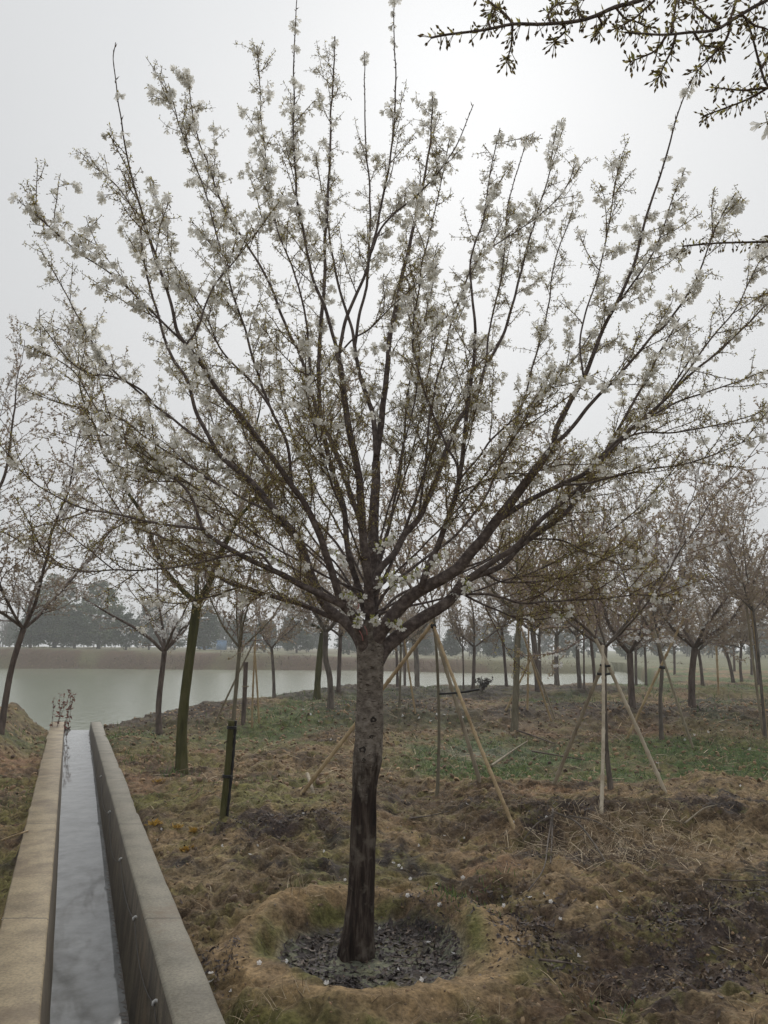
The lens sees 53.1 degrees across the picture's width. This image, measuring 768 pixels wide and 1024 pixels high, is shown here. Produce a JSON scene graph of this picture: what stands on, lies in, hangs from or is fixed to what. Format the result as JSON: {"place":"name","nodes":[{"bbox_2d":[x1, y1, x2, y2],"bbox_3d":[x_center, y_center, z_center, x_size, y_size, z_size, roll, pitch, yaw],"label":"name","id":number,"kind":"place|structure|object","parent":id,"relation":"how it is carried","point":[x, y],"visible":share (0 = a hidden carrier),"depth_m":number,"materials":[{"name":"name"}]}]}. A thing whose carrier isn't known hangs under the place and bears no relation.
{"place":"outdoors","nodes":[
{"label":"outdoors","id":0,"kind":"place"},
{"bbox_2d":[0,668,644,729],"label":"pond","id":1,"kind":"structure","parent":0,"point":[106,696],"depth_m":57.66,"materials":[{"name":"grey liquid"}]},
{"bbox_2d":[0,646,767,1023],"bbox_3d":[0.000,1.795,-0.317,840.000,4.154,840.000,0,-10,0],"label":"ground","id":2,"kind":"structure","parent":0,"point":[276,920],"depth_m":6.37,"materials":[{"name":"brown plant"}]},
{"bbox_2d":[7,601,55,647],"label":"evergreen tree","id":3,"kind":"object","parent":2,"relation":"on","point":[39,624],"visible":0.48,"depth_m":116.22,"materials":[{"name":"green plant"}]},
{"bbox_2d":[0,314,66,568],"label":"cherry tree","id":4,"kind":"object","parent":2,"relation":"on","point":[14,329],"visible":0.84,"depth_m":11.42,"materials":[{"name":"white plant"}]},
{"bbox_2d":[28,573,93,647],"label":"evergreen tree","id":5,"kind":"object","parent":2,"relation":"on","point":[55,620],"visible":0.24,"depth_m":121.13,"materials":[{"name":"green plant"}]},
{"bbox_2d":[49,689,75,737],"bbox_3d":[-6.616,4.574,15.863,0.502,1.804,0.474,-7,-12,33],"label":"seedling","id":6,"kind":"object","parent":2,"relation":"on","point":[69,708],"visible":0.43,"depth_m":15.95,"materials":[{"name":"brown plant"}]},
{"bbox_2d":[53,608,99,648],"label":"evergreen tree","id":7,"kind":"object","parent":2,"relation":"on","point":[77,621],"visible":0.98,"depth_m":114.14,"materials":[{"name":"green plant"}]},
{"bbox_2d":[52,579,130,648],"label":"evergreen tree","id":8,"kind":"object","parent":2,"relation":"on","point":[94,611],"visible":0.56,"depth_m":121.86,"materials":[{"name":"green plant"}]},
{"bbox_2d":[0,347,199,734],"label":"cherry tree","id":9,"kind":"object","parent":2,"relation":"on","point":[33,594],"visible":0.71,"depth_m":12.40,"materials":[{"name":"brown plant"}]},
{"bbox_2d":[0,722,224,1023],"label":"concrete channel","id":10,"kind":"object","parent":2,"relation":"on","point":[176,983],"visible":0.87,"depth_m":4.91,"materials":[{"name":"grey concrete"}]},
{"bbox_2d":[0,830,28,840],"bbox_3d":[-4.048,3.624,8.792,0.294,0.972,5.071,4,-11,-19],"label":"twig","id":11,"kind":"object","parent":10,"relation":"on","point":[14,835],"visible":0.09,"depth_m":6.64,"materials":[{"name":"beige wood"}]},
{"bbox_2d":[50,730,126,1023],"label":"channel water","id":12,"kind":"structure","parent":10,"relation":"in","point":[86,980],"depth_m":6.36,"materials":[{"name":"grey liquid"}]},
{"bbox_2d":[95,769,157,1023],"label":"wall cable","id":13,"kind":"object","parent":10,"relation":"attached to","point":[154,1000],"depth_m":4.96,"materials":[{"name":"black plastic"}]},
{"bbox_2d":[105,612,145,649],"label":"evergreen tree","id":14,"kind":"object","parent":2,"relation":"on","point":[122,640],"visible":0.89,"depth_m":113.00,"materials":[{"name":"green plant"}]},
{"bbox_2d":[47,539,232,734],"bbox_3d":[-4.848,2.334,15.366,3.452,4.317,3.254,0,-10,0],"label":"cherry tree","id":15,"kind":"object","parent":2,"relation":"on","point":[164,648],"visible":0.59,"depth_m":15.30,"materials":[{"name":"brown plant"}]},
{"bbox_2d":[136,596,166,649],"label":"evergreen tree","id":16,"kind":"object","parent":2,"relation":"on","point":[155,638],"visible":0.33,"depth_m":116.34,"materials":[{"name":"green plant"}]},
{"bbox_2d":[144,818,162,825],"bbox_3d":[-2.105,2.844,7.061,0.168,0.062,0.143,0,-10,0],"label":"yellow weed","id":17,"kind":"object","parent":2,"relation":"on","point":[155,822],"visible":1,"depth_m":7.03,"materials":[{"name":"yellow plant"}]},
{"bbox_2d":[165,621,186,649],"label":"evergreen tree","id":18,"kind":"object","parent":2,"relation":"on","point":[179,644],"visible":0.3,"depth_m":132.80,"materials":[{"name":"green plant"}]},
{"bbox_2d":[172,823,183,827],"bbox_3d":[-1.857,2.816,6.897,0.090,0.040,0.120,9,-13,-41],"label":"yellow weed","id":19,"kind":"object","parent":2,"relation":"on","point":[176,826],"visible":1,"depth_m":6.89,"materials":[{"name":"yellow plant"}]},
{"bbox_2d":[179,845,193,851],"bbox_3d":[-1.661,2.803,6.411,0.124,0.051,0.125,-4,-11,23],"label":"yellow weed","id":20,"kind":"object","parent":2,"relation":"on","point":[184,848],"visible":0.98,"depth_m":6.40,"materials":[{"name":"yellow plant"}]},
{"bbox_2d":[189,825,202,832],"bbox_3d":[-1.686,2.805,6.805,0.171,0.057,0.130,-3,-10,17],"label":"yellow weed","id":21,"kind":"object","parent":2,"relation":"on","point":[192,829],"visible":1,"depth_m":6.78,"materials":[{"name":"yellow plant"}]},
{"bbox_2d":[182,605,224,649],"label":"evergreen tree","id":22,"kind":"object","parent":2,"relation":"on","point":[209,630],"visible":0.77,"depth_m":119.76,"materials":[{"name":"green plant"}]},
{"bbox_2d":[50,299,370,774],"bbox_3d":[-2.394,0.481,11.564,4.403,6.738,4.073,0,-10,0],"label":"cherry tree","id":23,"kind":"object","parent":2,"relation":"on","point":[181,759],"visible":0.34,"depth_m":10.91,"materials":[{"name":"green plant"}]},
{"bbox_2d":[198,640,226,649],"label":"blue hut","id":24,"kind":"object","parent":2,"relation":"on","point":[222,645],"visible":0.54,"depth_m":148.81,"materials":[{"name":"blue"}]},
{"bbox_2d":[219,720,236,818],"bbox_3d":[-1.447,2.433,7.145,0.139,0.958,0.097,4,-11,-22],"label":"wooden stake","id":25,"kind":"object","parent":2,"relation":"on","point":[227,776],"visible":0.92,"depth_m":7.13,"materials":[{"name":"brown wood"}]},
{"bbox_2d":[214,635,259,727],"bbox_3d":[-2.915,3.448,15.826,1.132,1.919,0.498,-7,-12,34],"label":"bamboo tripod","id":26,"kind":"object","parent":2,"relation":"on","point":[253,673],"visible":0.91,"depth_m":15.63,"materials":[{"name":"brown wood"}]},
{"bbox_2d":[226,614,252,649],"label":"evergreen tree","id":27,"kind":"object","parent":2,"relation":"on","point":[248,638],"visible":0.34,"depth_m":126.00,"materials":[{"name":"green plant"}]},
{"bbox_2d":[241,662,248,724],"bbox_3d":[-2.827,3.724,15.651,0.143,1.318,0.144,0,-10,0],"label":"dead post","id":28,"kind":"object","parent":2,"relation":"on","point":[244,691],"visible":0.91,"depth_m":15.63,"materials":[{"name":"brown wood"}]},
{"bbox_2d":[167,506,337,737],"bbox_3d":[-2.164,1.905,12.232,2.391,4.119,2.178,-6,-11,29],"label":"sapling","id":29,"kind":"object","parent":2,"relation":"on","point":[240,632],"visible":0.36,"depth_m":12.26,"materials":[{"name":"brown plant"}]},
{"bbox_2d":[248,620,282,651],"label":"evergreen tree","id":30,"kind":"object","parent":2,"relation":"on","point":[272,641],"visible":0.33,"depth_m":118.31,"materials":[{"name":"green plant"}]},
{"bbox_2d":[242,566,323,697],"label":"cherry tree","id":31,"kind":"object","parent":2,"relation":"on","point":[262,622],"visible":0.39,"depth_m":25.06,"materials":[{"name":"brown plant"}]},
{"bbox_2d":[279,621,316,652],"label":"evergreen tree","id":32,"kind":"object","parent":2,"relation":"on","point":[305,642],"visible":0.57,"depth_m":115.72,"materials":[{"name":"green plant"}]},
{"bbox_2d":[242,517,359,699],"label":"cherry tree","id":33,"kind":"object","parent":2,"relation":"on","point":[317,684],"visible":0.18,"depth_m":25.04,"materials":[{"name":"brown plant"}]},
{"bbox_2d":[306,772,314,792],"bbox_3d":[-0.826,3.078,8.668,0.041,0.134,0.951,2,-10,-10],"label":"peg","id":34,"kind":"object","parent":2,"relation":"on","point":[308,779],"visible":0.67,"depth_m":8.81,"materials":[{"name":"brown wood"}]},
{"bbox_2d":[236,484,407,708],"bbox_3d":[-1.262,1.831,17.818,3.523,5.504,4.680,-2,-10,9],"label":"cherry tree","id":35,"kind":"object","parent":2,"relation":"on","point":[330,700],"visible":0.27,"depth_m":17.33,"materials":[{"name":"brown plant"}]},
{"bbox_2d":[274,536,389,691],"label":"cherry tree","id":36,"kind":"object","parent":2,"relation":"on","point":[339,633],"visible":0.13,"depth_m":25.75,"materials":[{"name":"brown plant"}]},
{"bbox_2d":[331,631,356,654],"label":"evergreen tree","id":37,"kind":"object","parent":2,"relation":"on","point":[349,645],"visible":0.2,"depth_m":119.96,"materials":[{"name":"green plant"}]},
{"bbox_2d":[0,0,767,962],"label":"cherry tree","id":38,"kind":"object","parent":2,"relation":"on","point":[374,648],"visible":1,"depth_m":4.79,"materials":[{"name":"white plant"}]},
{"bbox_2d":[0,684,767,1023],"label":"leaf litter","id":39,"kind":"object","parent":2,"relation":"on","point":[380,938],"visible":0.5,"depth_m":4.49,"materials":[{"name":"brown plant"}]},
{"bbox_2d":[391,956,420,957],"bbox_3d":[0.125,2.542,4.389,0.177,0.017,0.019,-3,-10,15],"label":"stick","id":40,"kind":"object","parent":39,"relation":"on","point":[405,957],"visible":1,"depth_m":4.38,"materials":[{"name":"grey wood"}]},
{"bbox_2d":[0,645,767,1023],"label":"straw","id":41,"kind":"object","parent":2,"relation":"on","point":[602,847],"visible":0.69,"depth_m":6.23,"materials":[{"name":"brown plant"}]},
{"bbox_2d":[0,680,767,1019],"bbox_3d":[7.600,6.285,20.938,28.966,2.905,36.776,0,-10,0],"label":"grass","id":42,"kind":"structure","parent":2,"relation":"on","point":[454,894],"depth_m":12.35,"materials":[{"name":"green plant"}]},
{"bbox_2d":[0,599,767,658],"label":"wood","id":43,"kind":"object","parent":2,"relation":"on","point":[8,631],"visible":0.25,"depth_m":151.93,"materials":[{"name":"green plant"}]},
{"bbox_2d":[356,547,445,685],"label":"cherry tree","id":44,"kind":"object","parent":2,"relation":"on","point":[412,609],"visible":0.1,"depth_m":28.27,"materials":[{"name":"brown plant"}]},
{"bbox_2d":[300,619,515,828],"bbox_3d":[0.515,2.054,7.916,2.821,1.947,1.242,-9,-13,42],"label":"bamboo tripod","id":45,"kind":"object","parent":2,"relation":"on","point":[443,656],"visible":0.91,"depth_m":8.29,"materials":[{"name":"beige wood"}]},
{"bbox_2d":[404,640,415,713],"bbox_3d":[0.554,3.514,16.584,0.288,1.700,0.051,0,-10,0],"label":"bamboo cane","id":46,"kind":"object","parent":2,"relation":"on","point":[410,678],"visible":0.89,"depth_m":16.55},
{"bbox_2d":[402,629,423,685],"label":"cherry tree","id":47,"kind":"object","parent":2,"relation":"on","point":[404,669],"visible":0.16,"depth_m":38.17,"materials":[{"name":"brown plant"}]},
{"bbox_2d":[379,544,447,707],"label":"sapling","id":48,"kind":"object","parent":2,"relation":"on","point":[395,649],"visible":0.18,"depth_m":17.20,"materials":[{"name":"brown plant"}]},
{"bbox_2d":[405,605,444,686],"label":"cherry tree","id":49,"kind":"object","parent":2,"relation":"on","point":[416,669],"visible":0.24,"depth_m":38.25,"materials":[{"name":"grey plant"}]},
{"bbox_2d":[417,634,434,654],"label":"evergreen tree","id":50,"kind":"object","parent":2,"relation":"on","point":[425,643],"visible":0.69,"depth_m":117.70,"materials":[{"name":"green plant"}]},
{"bbox_2d":[409,811,448,818],"bbox_3d":[0.416,2.828,7.191,0.058,0.063,0.661,-8,-13,37],"label":"stick","id":51,"kind":"object","parent":2,"relation":"on","point":[426,816],"visible":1,"depth_m":7.18,"materials":[{"name":"brown wood"}]},
{"bbox_2d":[330,405,542,796],"bbox_3d":[0.584,1.021,8.981,2.380,4.516,2.584,0,-10,0],"label":"sapling","id":52,"kind":"object","parent":2,"relation":"on","point":[448,562],"visible":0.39,"depth_m":8.80,"materials":[{"name":"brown plant"}]},
{"bbox_2d":[438,629,464,656],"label":"evergreen tree","id":53,"kind":"object","parent":2,"relation":"on","point":[449,644],"visible":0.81,"depth_m":115.58,"materials":[{"name":"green plant"}]},
{"bbox_2d":[436,584,482,688],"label":"sapling","id":54,"kind":"object","parent":2,"relation":"on","point":[453,621],"visible":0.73,"depth_m":26.86,"materials":[{"name":"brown plant"}]},
{"bbox_2d":[473,676,492,689],"bbox_3d":[3.353,5.851,26.242,0.768,0.524,0.542,-1,-10,8],"label":"shrub","id":55,"kind":"object","parent":2,"relation":"on","point":[485,683],"visible":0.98,"depth_m":26.15,"materials":[{"name":"green plant"}]},
{"bbox_2d":[437,564,530,688],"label":"cherry tree","id":56,"kind":"object","parent":2,"relation":"on","point":[504,621],"visible":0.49,"depth_m":26.93,"materials":[{"name":"brown plant"}]},
{"bbox_2d":[396,431,581,731],"bbox_3d":[2.461,1.408,16.302,3.397,6.481,3.906,9,-14,-42],"label":"cherry tree","id":57,"kind":"object","parent":2,"relation":"on","point":[515,714],"visible":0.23,"depth_m":15.80,"materials":[{"name":"brown plant"}]},
{"bbox_2d":[479,629,509,657],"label":"evergreen tree","id":58,"kind":"object","parent":2,"relation":"on","point":[487,648],"visible":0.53,"depth_m":110.11,"materials":[{"name":"green plant"}]},
{"bbox_2d":[490,740,527,766],"bbox_3d":[2.041,3.887,12.452,0.093,0.104,3.547,-3,-11,18],"label":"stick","id":59,"kind":"object","parent":2,"relation":"on","point":[498,760],"visible":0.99,"depth_m":11.97,"materials":[{"name":"beige wood"}]},
{"bbox_2d":[463,539,564,685],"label":"cherry tree","id":60,"kind":"object","parent":2,"relation":"on","point":[489,600],"visible":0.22,"depth_m":27.99,"materials":[{"name":"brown plant"}]},
{"bbox_2d":[506,634,530,659],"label":"evergreen tree","id":61,"kind":"object","parent":2,"relation":"on","point":[523,648],"visible":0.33,"depth_m":109.88,"materials":[{"name":"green plant"}]},
{"bbox_2d":[505,627,555,720],"bbox_3d":[3.141,3.473,16.666,0.694,2.045,1.055,3,-11,-18],"label":"bamboo tripod","id":62,"kind":"object","parent":2,"relation":"on","point":[536,672],"visible":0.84,"depth_m":16.33,"materials":[{"name":"brown wood"}]},
{"bbox_2d":[478,520,584,691],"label":"cherry tree","id":63,"kind":"object","parent":2,"relation":"on","point":[534,650],"visible":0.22,"depth_m":26.63,"materials":[{"name":"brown plant"}]},
{"bbox_2d":[517,729,554,743],"bbox_3d":[2.846,4.154,14.223,0.123,0.142,1.253,4,-11,-22],"label":"stick","id":64,"kind":"object","parent":2,"relation":"on","point":[534,736],"visible":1,"depth_m":14.40,"materials":[{"name":"brown wood"}]},
{"bbox_2d":[524,614,554,679],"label":"cherry tree","id":65,"kind":"object","parent":2,"relation":"on","point":[540,633],"visible":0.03,"depth_m":38.42,"materials":[{"name":"brown plant"}]},
{"bbox_2d":[509,562,602,685],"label":"cherry tree","id":66,"kind":"object","parent":2,"relation":"on","point":[556,661],"visible":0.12,"depth_m":36.24,"materials":[{"name":"grey plant"}]},
{"bbox_2d":[532,750,581,759],"bbox_3d":[2.704,3.894,12.316,0.156,0.086,1.439,4,-11,-21],"label":"stick","id":67,"kind":"object","parent":2,"relation":"on","point":[553,754],"visible":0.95,"depth_m":12.28,"materials":[{"name":"brown wood"}]},
{"bbox_2d":[539,958,583,965],"bbox_3d":[0.965,2.431,4.143,0.296,0.086,0.029,4,-11,-24],"label":"stick","id":68,"kind":"object","parent":2,"relation":"on","point":[549,960],"visible":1,"depth_m":4.12,"materials":[{"name":"wood"}]},
{"bbox_2d":[520,532,614,688],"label":"cherry tree","id":69,"kind":"object","parent":2,"relation":"on","point":[578,669],"visible":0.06,"depth_m":27.50,"materials":[{"name":"grey plant"}]},
{"bbox_2d":[523,808,629,891],"bbox_3d":[1.323,2.519,5.795,0.820,0.234,1.582,-5,-11,25],"label":"dead bough","id":70,"kind":"object","parent":2,"relation":"on","point":[551,825],"visible":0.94,"depth_m":6.35,"materials":[{"name":"brown wood"}]},
{"bbox_2d":[559,578,606,688],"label":"sapling","id":71,"kind":"object","parent":2,"relation":"on","point":[584,642],"visible":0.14,"depth_m":26.02,"materials":[{"name":"brown plant"}]},
{"bbox_2d":[417,396,767,789],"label":"sapling","id":72,"kind":"object","parent":2,"relation":"on","point":[673,558],"visible":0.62,"depth_m":8.29,"materials":[{"name":"brown plant"}]},
{"bbox_2d":[417,0,767,258],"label":"cherry tree","id":73,"kind":"object","parent":2,"relation":"on","point":[720,48],"visible":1,"depth_m":2.51,"materials":[{"name":"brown plant"}]},
{"bbox_2d":[551,543,645,685],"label":"cherry tree","id":74,"kind":"object","parent":2,"relation":"on","point":[593,660],"visible":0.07,"depth_m":29.90,"materials":[{"name":"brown plant"}]},
{"bbox_2d":[552,610,666,813],"bbox_3d":[1.948,1.932,7.757,1.162,1.924,1.699,-8,-13,38],"label":"bamboo tripod","id":75,"kind":"object","parent":2,"relation":"on","point":[604,661],"visible":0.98,"depth_m":8.14,"materials":[{"name":"beige wood"}]},
{"bbox_2d":[578,477,715,739],"bbox_3d":[5.035,1.810,14.855,2.572,5.156,2.981,-4,-11,22],"label":"sapling","id":76,"kind":"object","parent":2,"relation":"on","point":[661,729],"visible":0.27,"depth_m":14.64,"materials":[{"name":"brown plant"}]},
{"bbox_2d":[600,572,701,684],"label":"cherry tree","id":77,"kind":"object","parent":2,"relation":"on","point":[638,646],"visible":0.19,"depth_m":36.63,"materials":[{"name":"brown plant"}]},
{"bbox_2d":[609,593,699,684],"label":"cherry tree","id":78,"kind":"object","parent":2,"relation":"on","point":[645,666],"visible":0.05,"depth_m":37.34,"materials":[{"name":"brown plant"}]},
{"bbox_2d":[559,467,755,708],"bbox_3d":[5.754,1.755,17.441,2.896,5.460,4.830,9,-13,-42],"label":"cherry tree","id":79,"kind":"object","parent":2,"relation":"on","point":[611,624],"visible":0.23,"depth_m":17.16,"materials":[{"name":"brown plant"}]},
{"bbox_2d":[626,610,693,747],"bbox_3d":[5.037,3.017,13.986,1.253,2.494,0.653,0,-10,0],"label":"bamboo tripod","id":80,"kind":"object","parent":2,"relation":"on","point":[661,666],"visible":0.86,"depth_m":13.99,"materials":[{"name":"beige wood"}]},
{"bbox_2d":[625,600,712,674],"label":"cherry tree","id":81,"kind":"object","parent":2,"relation":"on","point":[674,662],"visible":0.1,"depth_m":49.08,"materials":[{"name":"brown plant"}]},
{"bbox_2d":[648,590,695,680],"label":"cherry tree","id":82,"kind":"object","parent":2,"relation":"on","point":[662,646],"visible":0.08,"depth_m":43.26,"materials":[{"name":"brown plant"}]},
{"bbox_2d":[596,471,767,707],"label":"cherry tree","id":83,"kind":"object","parent":2,"relation":"on","point":[698,641],"visible":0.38,"depth_m":17.57,"materials":[{"name":"brown plant"}]},
{"bbox_2d":[684,805,714,823],"bbox_3d":[2.711,2.587,6.580,0.411,0.116,0.027,6,-12,-30],"label":"stick","id":84,"kind":"object","parent":2,"relation":"on","point":[691,817],"visible":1,"depth_m":6.54,"materials":[{"name":"brown wood"}]},
{"bbox_2d":[655,436,767,738],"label":"sapling","id":85,"kind":"object","parent":2,"relation":"on","point":[732,589],"visible":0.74,"depth_m":14.79,"materials":[{"name":"brown plant"}]},
{"bbox_2d":[661,555,761,685],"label":"cherry tree","id":86,"kind":"object","parent":2,"relation":"on","point":[704,644],"visible":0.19,"depth_m":28.87,"materials":[{"name":"brown plant"}]},
{"bbox_2d":[715,646,719,694],"bbox_3d":[10.874,5.166,25.077,0.114,1.582,0.089,0,-10,0],"label":"bamboo cane","id":87,"kind":"object","parent":2,"relation":"on","point":[717,673],"visible":0.98,"depth_m":25.05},
{"bbox_2d":[685,580,761,682],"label":"cherry tree","id":88,"kind":"object","parent":2,"relation":"on","point":[730,668],"visible":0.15,"depth_m":38.20,"materials":[{"name":"brown plant"}]},
{"bbox_2d":[710,600,740,671],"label":"cherry tree","id":89,"kind":"object","parent":2,"relation":"on","point":[734,667],"visible":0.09,"depth_m":54.95,"materials":[{"name":"brown plant"}]},
{"bbox_2d":[695,499,767,639],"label":"cherry tree","id":90,"kind":"object","parent":2,"relation":"on","point":[766,592],"visible":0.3,"depth_m":20.76,"materials":[{"name":"brown plant"}]},
{"bbox_2d":[697,600,767,681],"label":"cherry tree","id":91,"kind":"object","parent":2,"relation":"on","point":[745,635],"visible":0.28,"depth_m":37.85,"materials":[{"name":"brown plant"}]},
{"bbox_2d":[708,878,767,880],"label":"stick","id":92,"kind":"object","parent":2,"relation":"on","point":[734,880],"visible":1,"depth_m":5.14,"materials":[{"name":"wood"}]},
{"bbox_2d":[715,593,767,674],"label":"cherry tree","id":93,"kind":"object","parent":2,"relation":"on","point":[751,666],"visible":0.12,"depth_m":46.14,"materials":[{"name":"brown plant"}]},
{"bbox_2d":[718,550,767,684],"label":"cherry tree","id":94,"kind":"object","parent":2,"relation":"on","point":[763,625],"visible":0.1,"depth_m":35.66,"materials":[{"name":"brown plant"}]},
{"bbox_2d":[745,604,767,735],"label":"bamboo tripod","id":95,"kind":"object","parent":2,"relation":"on","point":[754,670],"visible":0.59,"depth_m":14.85,"materials":[{"name":"brown wood"}]},
{"bbox_2d":[0,0,767,650],"label":"sky","id":96,"kind":"structure","parent":0,"point":[58,85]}
]}

